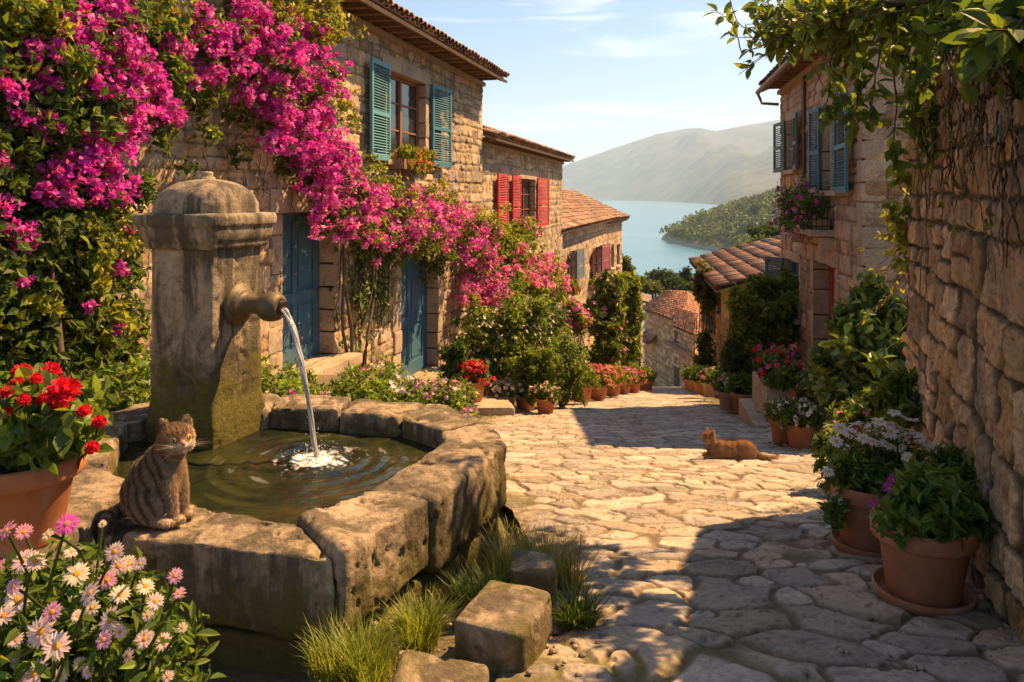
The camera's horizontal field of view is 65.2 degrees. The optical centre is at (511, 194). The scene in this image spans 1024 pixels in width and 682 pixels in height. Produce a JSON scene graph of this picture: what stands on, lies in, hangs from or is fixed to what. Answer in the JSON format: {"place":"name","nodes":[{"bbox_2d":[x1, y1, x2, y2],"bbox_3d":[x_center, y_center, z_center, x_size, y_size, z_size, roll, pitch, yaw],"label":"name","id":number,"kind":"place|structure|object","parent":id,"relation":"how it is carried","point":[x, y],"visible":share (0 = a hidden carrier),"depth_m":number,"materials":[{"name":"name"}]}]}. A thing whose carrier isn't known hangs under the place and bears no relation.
{"place":"outdoors","nodes":[
{"label":"outdoors","id":0,"kind":"place"},
{"bbox_2d":[173,343,873,681],"bbox_3d":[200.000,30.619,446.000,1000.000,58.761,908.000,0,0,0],"label":"ground","id":1,"kind":"structure","parent":0,"point":[446,640],"depth_m":2.79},
{"bbox_2d":[0,497,108,666],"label":"stone ledge","id":2,"kind":"object","parent":1,"relation":"on","point":[87,512],"visible":0.13,"depth_m":2.89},
{"bbox_2d":[0,360,117,558],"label":"potted geranium","id":3,"kind":"object","parent":2,"relation":"on","point":[53,423],"visible":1,"depth_m":2.57,"materials":[{"name":"plant"}]},
{"bbox_2d":[63,350,124,394],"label":"flowering plant","id":4,"kind":"object","parent":1,"relation":"on","point":[86,375],"visible":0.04,"depth_m":5.39,"materials":[{"name":"green plant"}]},
{"bbox_2d":[0,512,226,681],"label":"daisy bush","id":5,"kind":"object","parent":1,"relation":"on","point":[99,617],"visible":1,"depth_m":1.67,"materials":[{"name":"pink plant"}]},
{"bbox_2d":[100,345,150,411],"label":"flowering plant","id":6,"kind":"object","parent":1,"relation":"on","point":[130,386],"visible":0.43,"depth_m":5.10,"materials":[{"name":"green plant"}]},
{"bbox_2d":[2,0,509,382],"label":"stone house","id":7,"kind":"structure","parent":1,"relation":"on","point":[417,80],"depth_m":12.18,"materials":[{"name":"stone"}]},
{"bbox_2d":[0,0,196,383],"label":"bougainvillea","id":8,"kind":"object","parent":7,"relation":"attached to","point":[64,61],"visible":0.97,"depth_m":5.85,"materials":[{"name":"pink plant"}]},
{"bbox_2d":[282,212,320,367],"bbox_3d":[-2.847,1.216,10.481,0.147,1.985,1.399,0,0,13],"label":"door","id":9,"kind":"structure","parent":7,"relation":"in","point":[301,292],"depth_m":10.68,"materials":[{"name":"paint"}]},
{"bbox_2d":[113,0,529,368],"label":"bougainvillea","id":10,"kind":"object","parent":7,"relation":"attached to","point":[290,76],"visible":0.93,"depth_m":9.71,"materials":[{"name":"pink plant"}]},
{"bbox_2d":[327,230,399,365],"bbox_3d":[-2.209,1.529,12.004,0.400,2.224,2.258,0,0,14],"label":"ivy","id":11,"kind":"object","parent":7,"relation":"attached to","point":[359,294],"visible":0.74,"depth_m":11.88,"materials":[{"name":"green plant"}]},
{"bbox_2d":[386,74,418,156],"bbox_3d":[-1.957,-1.310,13.892,0.065,1.453,1.846,0,0,13],"label":"window","id":12,"kind":"structure","parent":7,"relation":"in","point":[404,93],"depth_m":14.15,"materials":[{"name":"brown wood"}]},
{"bbox_2d":[400,253,427,378],"bbox_3d":[-1.869,2.132,14.553,0.147,2.331,1.910,0,0,13],"label":"door","id":13,"kind":"structure","parent":7,"relation":"in","point":[414,311],"depth_m":14.80,"materials":[{"name":"paint"}]},
{"bbox_2d":[390,143,441,177],"bbox_3d":[-1.650,-0.582,13.589,0.544,0.598,1.583,0,0,15],"label":"window box","id":14,"kind":"object","parent":7,"relation":"attached to","point":[412,159],"visible":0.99,"depth_m":13.30,"materials":[{"name":"ceramic"}]},
{"bbox_2d":[261,353,313,396],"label":"flowering plant","id":15,"kind":"object","parent":1,"relation":"on","point":[291,382],"visible":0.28,"depth_m":5.60,"materials":[{"name":"green plant"}]},
{"bbox_2d":[86,171,506,675],"bbox_3d":[-1.256,1.084,3.874,2.367,2.432,2.035,0,0,15],"label":"stone fountain","id":16,"kind":"object","parent":1,"relation":"on","point":[257,590],"visible":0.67,"depth_m":3.60,"materials":[{"name":"grey stone"}]},
{"bbox_2d":[70,464,122,508],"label":"stone slab","id":17,"kind":"structure","parent":16,"relation":"on","point":[90,483],"depth_m":3.25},
{"bbox_2d":[96,413,206,550],"bbox_3d":[-1.317,1.073,2.963,0.409,0.508,0.272,0,0,0],"label":"cat","id":18,"kind":"object","parent":16,"relation":"on","point":[154,489],"visible":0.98,"depth_m":2.93},
{"bbox_2d":[113,427,435,525],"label":"water","id":19,"kind":"structure","parent":16,"relation":"in","point":[250,475],"depth_m":3.90,"materials":[{"name":"liquid"}]},
{"bbox_2d":[276,307,359,469],"bbox_3d":[-0.982,0.970,4.052,0.413,0.733,0.631,0,0,-12],"label":"water jet","id":20,"kind":"object","parent":16,"relation":"attached to","point":[300,357],"visible":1,"depth_m":4.11,"materials":[{"name":"white"}]},
{"bbox_2d":[294,364,358,398],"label":"flowering plant","id":21,"kind":"object","parent":1,"relation":"on","point":[319,388],"visible":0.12,"depth_m":6.08,"materials":[{"name":"green plant"}]},
{"bbox_2d":[289,600,414,681],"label":"grass tuft","id":22,"kind":"object","parent":1,"relation":"on","point":[344,658],"visible":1,"depth_m":2.41,"materials":[{"name":"green plant"}]},
{"bbox_2d":[326,351,432,403],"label":"flowering plant","id":23,"kind":"object","parent":1,"relation":"on","point":[376,387],"visible":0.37,"depth_m":5.67,"materials":[{"name":"green plant"}]},
{"bbox_2d":[368,582,466,652],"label":"grass tuft","id":24,"kind":"object","parent":1,"relation":"on","point":[422,627],"visible":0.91,"depth_m":2.68,"materials":[{"name":"green plant"}]},
{"bbox_2d":[392,649,488,681],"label":"stone block","id":25,"kind":"object","parent":1,"relation":"on","point":[415,666],"depth_m":2.25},
{"bbox_2d":[405,370,483,417],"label":"flowering plant","id":26,"kind":"object","parent":1,"relation":"on","point":[454,398],"visible":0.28,"depth_m":5.58,"materials":[{"name":"green plant"}]},
{"bbox_2d":[437,338,470,388],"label":"shrub","id":27,"kind":"object","parent":1,"relation":"on","point":[454,355],"visible":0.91,"depth_m":13.89,"materials":[{"name":"green plant"}]},
{"bbox_2d":[432,554,509,612],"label":"grass tuft","id":28,"kind":"object","parent":1,"relation":"on","point":[469,596],"visible":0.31,"depth_m":3.07,"materials":[{"name":"green plant"}]},
{"bbox_2d":[460,394,514,417],"bbox_3d":[-0.640,3.852,14.194,1.384,0.463,1.032,0,0,0],"label":"stone step","id":29,"kind":"object","parent":1,"relation":"on","point":[493,405],"visible":0.27,"depth_m":13.78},
{"bbox_2d":[455,357,496,401],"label":"potted plant","id":30,"kind":"object","parent":29,"relation":"on","point":[476,372],"visible":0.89,"depth_m":14.03,"materials":[{"name":"red plant"}]},
{"bbox_2d":[451,290,554,393],"bbox_3d":[-0.140,2.850,15.462,1.950,2.060,1.616,0,0,-27],"label":"shrub","id":31,"kind":"object","parent":1,"relation":"on","point":[522,321],"visible":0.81,"depth_m":15.33,"materials":[{"name":"green plant"}]},
{"bbox_2d":[454,580,551,676],"bbox_3d":[-0.023,1.465,2.591,0.252,0.291,0.304,0,0,21],"label":"stone block","id":32,"kind":"object","parent":1,"relation":"on","point":[499,626],"depth_m":2.50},
{"bbox_2d":[468,517,556,582],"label":"grass tuft","id":33,"kind":"object","parent":1,"relation":"on","point":[498,556],"visible":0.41,"depth_m":3.48,"materials":[{"name":"green plant"}]},
{"bbox_2d":[482,124,574,381],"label":"stone house","id":34,"kind":"structure","parent":1,"relation":"on","point":[523,176],"depth_m":23.74,"materials":[{"name":"beige stone"}]},
{"bbox_2d":[521,179,529,219],"bbox_3d":[0.325,0.237,24.265,0.065,1.424,2.155,0,0,13],"label":"window","id":35,"kind":"structure","parent":34,"relation":"in","point":[525,189],"depth_m":24.73,"materials":[{"name":"brown wood"}]},
{"bbox_2d":[517,214,543,238],"bbox_3d":[0.471,0.936,22.883,0.756,0.815,1.950,0,0,17],"label":"window box","id":36,"kind":"object","parent":34,"relation":"attached to","point":[534,223],"visible":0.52,"depth_m":22.90,"materials":[{"name":"ceramic"}]},
{"bbox_2d":[491,217,571,311],"bbox_3d":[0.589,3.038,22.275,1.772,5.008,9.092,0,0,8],"label":"bougainvillea","id":37,"kind":"object","parent":34,"relation":"attached to","point":[544,272],"visible":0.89,"depth_m":21.16,"materials":[{"name":"pink plant"}]},
{"bbox_2d":[510,550,557,614],"bbox_3d":[0.076,1.528,2.992,0.201,0.333,0.166,0,0,17],"label":"stone block","id":38,"kind":"object","parent":1,"relation":"on","point":[531,569],"depth_m":2.94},
{"bbox_2d":[505,346,564,410],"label":"shrub","id":39,"kind":"object","parent":1,"relation":"on","point":[535,366],"visible":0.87,"depth_m":14.52,"materials":[{"name":"green plant"}]},
{"bbox_2d":[513,286,572,349],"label":"shrub","id":40,"kind":"object","parent":1,"relation":"on","point":[558,319],"visible":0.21,"depth_m":18.31,"materials":[{"name":"green plant"}]},
{"bbox_2d":[539,332,595,406],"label":"shrub","id":41,"kind":"object","parent":1,"relation":"on","point":[573,379],"visible":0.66,"depth_m":15.72,"materials":[{"name":"green plant"}]},
{"bbox_2d":[561,297,594,349],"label":"climbing rose","id":42,"kind":"object","parent":1,"relation":"on","point":[578,321],"visible":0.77,"depth_m":30.64,"materials":[{"name":"pink plant"}]},
{"bbox_2d":[562,189,630,374],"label":"stone house","id":43,"kind":"structure","parent":1,"relation":"on","point":[592,236],"depth_m":40.41,"materials":[{"name":"beige stone"}]},
{"bbox_2d":[567,277,580,296],"bbox_3d":[2.532,3.831,33.414,0.629,0.794,1.328,0,0,14],"label":"window box","id":44,"kind":"object","parent":43,"relation":"attached to","point":[575,289],"visible":0.77,"depth_m":33.15,"materials":[{"name":"ceramic"}]},
{"bbox_2d":[583,268,630,365],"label":"climbing shrub","id":45,"kind":"object","parent":1,"relation":"on","point":[608,312],"visible":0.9,"depth_m":32.38,"materials":[{"name":"green plant"}]},
{"bbox_2d":[613,270,646,369],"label":"climbing shrub","id":46,"kind":"object","parent":1,"relation":"on","point":[635,317],"visible":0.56,"depth_m":36.43,"materials":[{"name":"green plant"}]},
{"bbox_2d":[622,253,637,278],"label":"tree","id":47,"kind":"object","parent":1,"relation":"on","point":[627,265],"visible":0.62,"depth_m":61.70,"materials":[{"name":"green plant"}]},
{"bbox_2d":[636,292,650,368],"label":"stone house","id":48,"kind":"structure","parent":1,"relation":"on","point":[646,298],"depth_m":59.19,"materials":[{"name":"brown stone"}]},
{"bbox_2d":[641,279,665,298],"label":"tree","id":49,"kind":"object","parent":1,"relation":"on","point":[652,288],"visible":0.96,"depth_m":98.94,"materials":[{"name":"green plant"}]},
{"bbox_2d":[643,266,673,296],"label":"tree","id":50,"kind":"object","parent":1,"relation":"on","point":[655,274],"visible":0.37,"depth_m":124.45,"materials":[{"name":"green plant"}]},
{"bbox_2d":[658,271,677,289],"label":"tree","id":51,"kind":"object","parent":1,"relation":"on","point":[667,274],"visible":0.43,"depth_m":121.42,"materials":[{"name":"green plant"}]},
{"bbox_2d":[643,290,699,386],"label":"stone house","id":52,"kind":"structure","parent":1,"relation":"on","point":[660,309],"depth_m":74.75,"materials":[{"name":"stone"}]},
{"bbox_2d":[664,276,688,289],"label":"tree","id":53,"kind":"object","parent":1,"relation":"on","point":[673,283],"visible":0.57,"depth_m":107.15,"materials":[{"name":"green plant"}]},
{"bbox_2d":[664,307,700,387],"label":"stone house","id":54,"kind":"structure","parent":1,"relation":"on","point":[685,324],"depth_m":67.34,"materials":[{"name":"tile"}]},
{"bbox_2d":[678,265,692,281],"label":"tree","id":55,"kind":"object","parent":1,"relation":"on","point":[686,274],"visible":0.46,"depth_m":129.53,"materials":[{"name":"green plant"}]},
{"bbox_2d":[691,328,717,368],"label":"climbing shrub","id":56,"kind":"object","parent":1,"relation":"on","point":[705,357],"visible":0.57,"depth_m":25.96,"materials":[{"name":"green plant"}]},
{"bbox_2d":[688,235,780,367],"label":"stone house","id":57,"kind":"structure","parent":1,"relation":"on","point":[737,264],"depth_m":27.32,"materials":[{"name":"brown stone"}]},
{"bbox_2d":[691,258,717,355],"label":"climbing shrub","id":58,"kind":"object","parent":57,"relation":"attached to","point":[704,293],"visible":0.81,"depth_m":27.10,"materials":[{"name":"green plant"}]},
{"bbox_2d":[713,328,755,376],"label":"shrub","id":59,"kind":"object","parent":1,"relation":"on","point":[730,361],"visible":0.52,"depth_m":15.56,"materials":[{"name":"green plant"}]},
{"bbox_2d":[739,398,770,427],"bbox_3d":[3.784,3.402,11.973,0.572,0.365,1.532,0,0,7],"label":"stone step","id":60,"kind":"object","parent":1,"relation":"on","point":[748,409],"visible":0.34,"depth_m":11.98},
{"bbox_2d":[750,343,801,420],"bbox_3d":[3.987,2.783,12.005,0.795,1.026,1.442,0,0,0],"label":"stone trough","id":61,"kind":"object","parent":60,"relation":"on","point":[766,384],"visible":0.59,"depth_m":11.83,"materials":[{"name":"beige stone"}]},
{"bbox_2d":[765,344,810,365],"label":"potted plant","id":62,"kind":"object","parent":61,"relation":"in","point":[797,354],"visible":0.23,"depth_m":12.28,"materials":[{"name":"pink plant"}]},
{"bbox_2d":[722,266,799,365],"bbox_3d":[5.079,2.845,16.028,1.806,2.804,1.534,0,0,-34],"label":"leafy tree","id":63,"kind":"object","parent":1,"relation":"on","point":[763,313],"visible":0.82,"depth_m":15.88,"materials":[{"name":"green plant"}]},
{"bbox_2d":[796,364,827,408],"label":"shrub","id":64,"kind":"object","parent":1,"relation":"on","point":[800,392],"visible":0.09,"depth_m":10.44,"materials":[{"name":"green plant"}]},
{"bbox_2d":[808,386,890,464],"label":"flowering plant","id":65,"kind":"object","parent":1,"relation":"on","point":[862,406],"visible":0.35,"depth_m":5.75,"materials":[{"name":"green plant"}]},
{"bbox_2d":[803,269,908,431],"bbox_3d":[3.856,1.762,8.634,1.242,1.911,1.427,0,0,38],"label":"shrub","id":66,"kind":"object","parent":1,"relation":"on","point":[856,359],"visible":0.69,"depth_m":8.50,"materials":[{"name":"green plant"}]},
{"bbox_2d":[755,33,958,402],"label":"stone house","id":67,"kind":"structure","parent":1,"relation":"on","point":[827,266],"depth_m":13.19,"materials":[{"name":"beige stone"}]},
{"bbox_2d":[769,176,832,239],"bbox_3d":[5.217,0.237,14.260,1.026,1.116,2.657,0,0,11],"label":"window box","id":68,"kind":"object","parent":67,"relation":"attached to","point":[797,197],"visible":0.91,"depth_m":13.61,"materials":[{"name":"ceramic"}]},
{"bbox_2d":[826,266,835,339],"bbox_3d":[5.568,2.125,13.584,0.148,1.907,1.677,0,0,10],"label":"door","id":69,"kind":"structure","parent":67,"relation":"in","point":[831,269],"depth_m":14.22,"materials":[{"name":"paint"}]},
{"bbox_2d":[830,112,837,189],"bbox_3d":[5.357,-0.774,13.106,0.065,1.391,1.097,0,0,10],"label":"window","id":70,"kind":"structure","parent":67,"relation":"in","point":[831,125],"depth_m":13.59,"materials":[{"name":"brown wood"}]},
{"bbox_2d":[865,363,922,443],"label":"leafy weed","id":71,"kind":"object","parent":1,"relation":"on","point":[890,394],"visible":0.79,"depth_m":4.97,"materials":[{"name":"green plant"}]},
{"bbox_2d":[922,441,979,574],"bbox_3d":[1.888,1.370,3.357,0.234,0.630,0.394,0,0,-22],"label":"leafy weed","id":72,"kind":"object","parent":1,"relation":"on","point":[950,457],"visible":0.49,"depth_m":3.38,"materials":[{"name":"green plant"}]},
{"bbox_2d":[902,45,1023,643],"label":"garden wall","id":73,"kind":"structure","parent":1,"relation":"on","point":[964,354],"depth_m":3.26,"materials":[{"name":"stone"}]},
{"bbox_2d":[703,0,1023,178],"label":"hanging vine","id":74,"kind":"object","parent":73,"relation":"hanging from","point":[991,32],"visible":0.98,"depth_m":3.94,"materials":[{"name":"green plant"}]},
{"bbox_2d":[907,26,1023,331],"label":"dry vine","id":75,"kind":"object","parent":74,"relation":"hanging from","point":[999,132],"visible":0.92,"depth_m":2.83,"materials":[{"name":"brown plant"}]},
{"bbox_2d":[856,170,912,350],"bbox_3d":[2.830,0.522,5.488,0.880,1.512,0.517,0,0,-26],"label":"climbing vine","id":76,"kind":"object","parent":73,"relation":"attached to","point":[900,230],"visible":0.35,"depth_m":5.37,"materials":[{"name":"green plant"}]},
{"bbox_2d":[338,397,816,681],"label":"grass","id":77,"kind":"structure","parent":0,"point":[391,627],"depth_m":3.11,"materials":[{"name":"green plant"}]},
{"bbox_2d":[393,0,787,165],"label":"sky","id":78,"kind":"structure","parent":0,"point":[587,78],"materials":[{"name":"blue"}]},
{"bbox_2d":[598,200,717,330],"bbox_3d":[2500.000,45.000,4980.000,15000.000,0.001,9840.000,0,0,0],"label":"sea","id":79,"kind":"structure","parent":0,"point":[646,247],"depth_m":911.40,"materials":[{"name":"liquid"}]},
{"bbox_2d":[562,120,780,204],"bbox_3d":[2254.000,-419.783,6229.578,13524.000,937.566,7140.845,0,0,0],"label":"hills","id":80,"kind":"structure","parent":0,"point":[702,166],"depth_m":6801.36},
{"bbox_2d":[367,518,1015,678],"bbox_3d":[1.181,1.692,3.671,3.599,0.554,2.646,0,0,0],"label":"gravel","id":81,"kind":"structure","parent":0,"point":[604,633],"depth_m":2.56,"materials":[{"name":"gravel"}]},
{"bbox_2d":[661,207,776,250],"bbox_3d":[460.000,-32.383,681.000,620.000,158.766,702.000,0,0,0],"label":"headland","id":82,"kind":"structure","parent":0,"point":[705,245],"depth_m":673.40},
{"bbox_2d":[659,187,780,245],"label":"wood","id":83,"kind":"object","parent":82,"relation":"on","point":[732,216],"visible":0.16,"depth_m":707.38,"materials":[{"name":"green plant"}]},
{"bbox_2d":[746,202,764,217],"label":"tree","id":84,"kind":"object","parent":82,"relation":"on","point":[754,208],"visible":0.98,"depth_m":638.98,"materials":[{"name":"green plant"}]},
{"bbox_2d":[745,221,774,239],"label":"tree","id":85,"kind":"object","parent":82,"relation":"on","point":[753,230],"visible":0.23,"depth_m":100.18,"materials":[{"name":"green plant"}]},
{"bbox_2d":[755,224,780,237],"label":"tree","id":86,"kind":"object","parent":82,"relation":"on","point":[767,231],"visible":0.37,"depth_m":83.91,"materials":[{"name":"green plant"}]},
{"bbox_2d":[481,387,1023,681],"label":"street","id":87,"kind":"structure","parent":0,"point":[717,570],"depth_m":3.62,"materials":[{"name":"stone"}]},
{"bbox_2d":[484,377,524,405],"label":"potted plant","id":88,"kind":"object","parent":87,"relation":"on","point":[504,387],"visible":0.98,"depth_m":14.43,"materials":[{"name":"green plant"}]},
{"bbox_2d":[516,392,534,410],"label":"potted plant","id":89,"kind":"object","parent":87,"relation":"on","point":[521,403],"visible":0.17,"depth_m":14.74,"materials":[{"name":"orange plant"}]},
{"bbox_2d":[525,380,563,413],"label":"potted plant","id":90,"kind":"object","parent":87,"relation":"on","point":[545,394],"visible":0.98,"depth_m":14.02,"materials":[{"name":"green plant"}]},
{"bbox_2d":[488,513,620,592],"bbox_3d":[0.172,1.500,3.325,0.588,0.274,0.539,0,0,28],"label":"grass tuft","id":91,"kind":"object","parent":87,"relation":"on","point":[564,563],"visible":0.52,"depth_m":3.31,"materials":[{"name":"green plant"}]},
{"bbox_2d":[520,568,626,631],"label":"grass tuft","id":92,"kind":"object","parent":87,"relation":"on","point":[573,614],"visible":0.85,"depth_m":2.83,"materials":[{"name":"green plant"}]},
{"bbox_2d":[573,366,601,402],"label":"potted plant","id":93,"kind":"object","parent":87,"relation":"on","point":[587,390],"visible":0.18,"depth_m":17.03,"materials":[{"name":"green plant"}]},
{"bbox_2d":[587,363,617,399],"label":"potted plant","id":94,"kind":"object","parent":87,"relation":"on","point":[605,373],"visible":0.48,"depth_m":18.60,"materials":[{"name":"pink plant"}]},
{"bbox_2d":[606,363,631,396],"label":"potted plant","id":95,"kind":"object","parent":87,"relation":"on","point":[615,390],"visible":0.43,"depth_m":20.43,"materials":[{"name":"pink plant"}]},
{"bbox_2d":[615,363,639,393],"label":"potted plant","id":96,"kind":"object","parent":87,"relation":"on","point":[625,389],"visible":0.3,"depth_m":22.01,"materials":[{"name":"pink plant"}]},
{"bbox_2d":[627,365,647,392],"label":"potted plant","id":97,"kind":"object","parent":87,"relation":"on","point":[635,388],"visible":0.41,"depth_m":23.41,"materials":[{"name":"pink plant"}]},
{"bbox_2d":[636,362,658,390],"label":"potted plant","id":98,"kind":"object","parent":87,"relation":"on","point":[650,373],"visible":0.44,"depth_m":25.00,"materials":[{"name":"green plant"}]},
{"bbox_2d":[676,363,697,391],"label":"potted plant","id":99,"kind":"object","parent":87,"relation":"on","point":[689,384],"visible":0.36,"depth_m":22.28,"materials":[{"name":"green plant"}]},
{"bbox_2d":[688,365,706,393],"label":"potted plant","id":100,"kind":"object","parent":87,"relation":"on","point":[698,385],"visible":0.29,"depth_m":20.09,"materials":[{"name":"green plant"}]},
{"bbox_2d":[696,366,717,396],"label":"potted plant","id":101,"kind":"object","parent":87,"relation":"on","point":[707,388],"visible":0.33,"depth_m":18.50,"materials":[{"name":"orange plant"}]},
{"bbox_2d":[704,367,721,398],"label":"potted plant","id":102,"kind":"object","parent":87,"relation":"on","point":[711,374],"visible":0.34,"depth_m":17.14,"materials":[{"name":"green plant"}]},
{"bbox_2d":[710,371,739,410],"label":"potted plant","id":103,"kind":"object","parent":87,"relation":"on","point":[725,400],"visible":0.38,"depth_m":14.50,"materials":[{"name":"orange plant"}]},
{"bbox_2d":[719,370,751,411],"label":"potted plant","id":104,"kind":"object","parent":87,"relation":"on","point":[741,383],"visible":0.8,"depth_m":14.11,"materials":[{"name":"green plant"}]},
{"bbox_2d":[699,428,778,460],"bbox_3d":[2.131,2.359,7.557,0.755,0.305,0.247,0,0,0],"label":"cat","id":105,"kind":"object","parent":87,"relation":"on","point":[738,450],"visible":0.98,"depth_m":7.50},
{"bbox_2d":[756,396,787,443],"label":"potted plant","id":106,"kind":"object","parent":87,"relation":"on","point":[779,435],"visible":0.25,"depth_m":8.89,"materials":[{"name":"orange plant"}]},
{"bbox_2d":[775,359,806,399],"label":"potted plant","id":107,"kind":"object","parent":87,"relation":"on","point":[791,377],"visible":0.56,"depth_m":11.15,"materials":[{"name":"green plant"}]},
{"bbox_2d":[768,394,831,449],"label":"potted plant","id":108,"kind":"object","parent":87,"relation":"on","point":[801,420],"visible":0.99,"depth_m":8.44,"materials":[{"name":"green plant"}]},
{"bbox_2d":[811,409,943,556],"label":"potted daisies","id":109,"kind":"object","parent":87,"relation":"on","point":[854,487],"visible":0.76,"depth_m":3.78,"materials":[{"name":"plant"}]},
{"bbox_2d":[866,454,997,616],"bbox_3d":[1.651,1.289,3.077,0.496,0.525,0.598,0,0,36],"label":"potted plant","id":110,"kind":"object","parent":87,"relation":"on","point":[932,530],"visible":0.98,"depth_m":2.96,"materials":[{"name":"green plant"}]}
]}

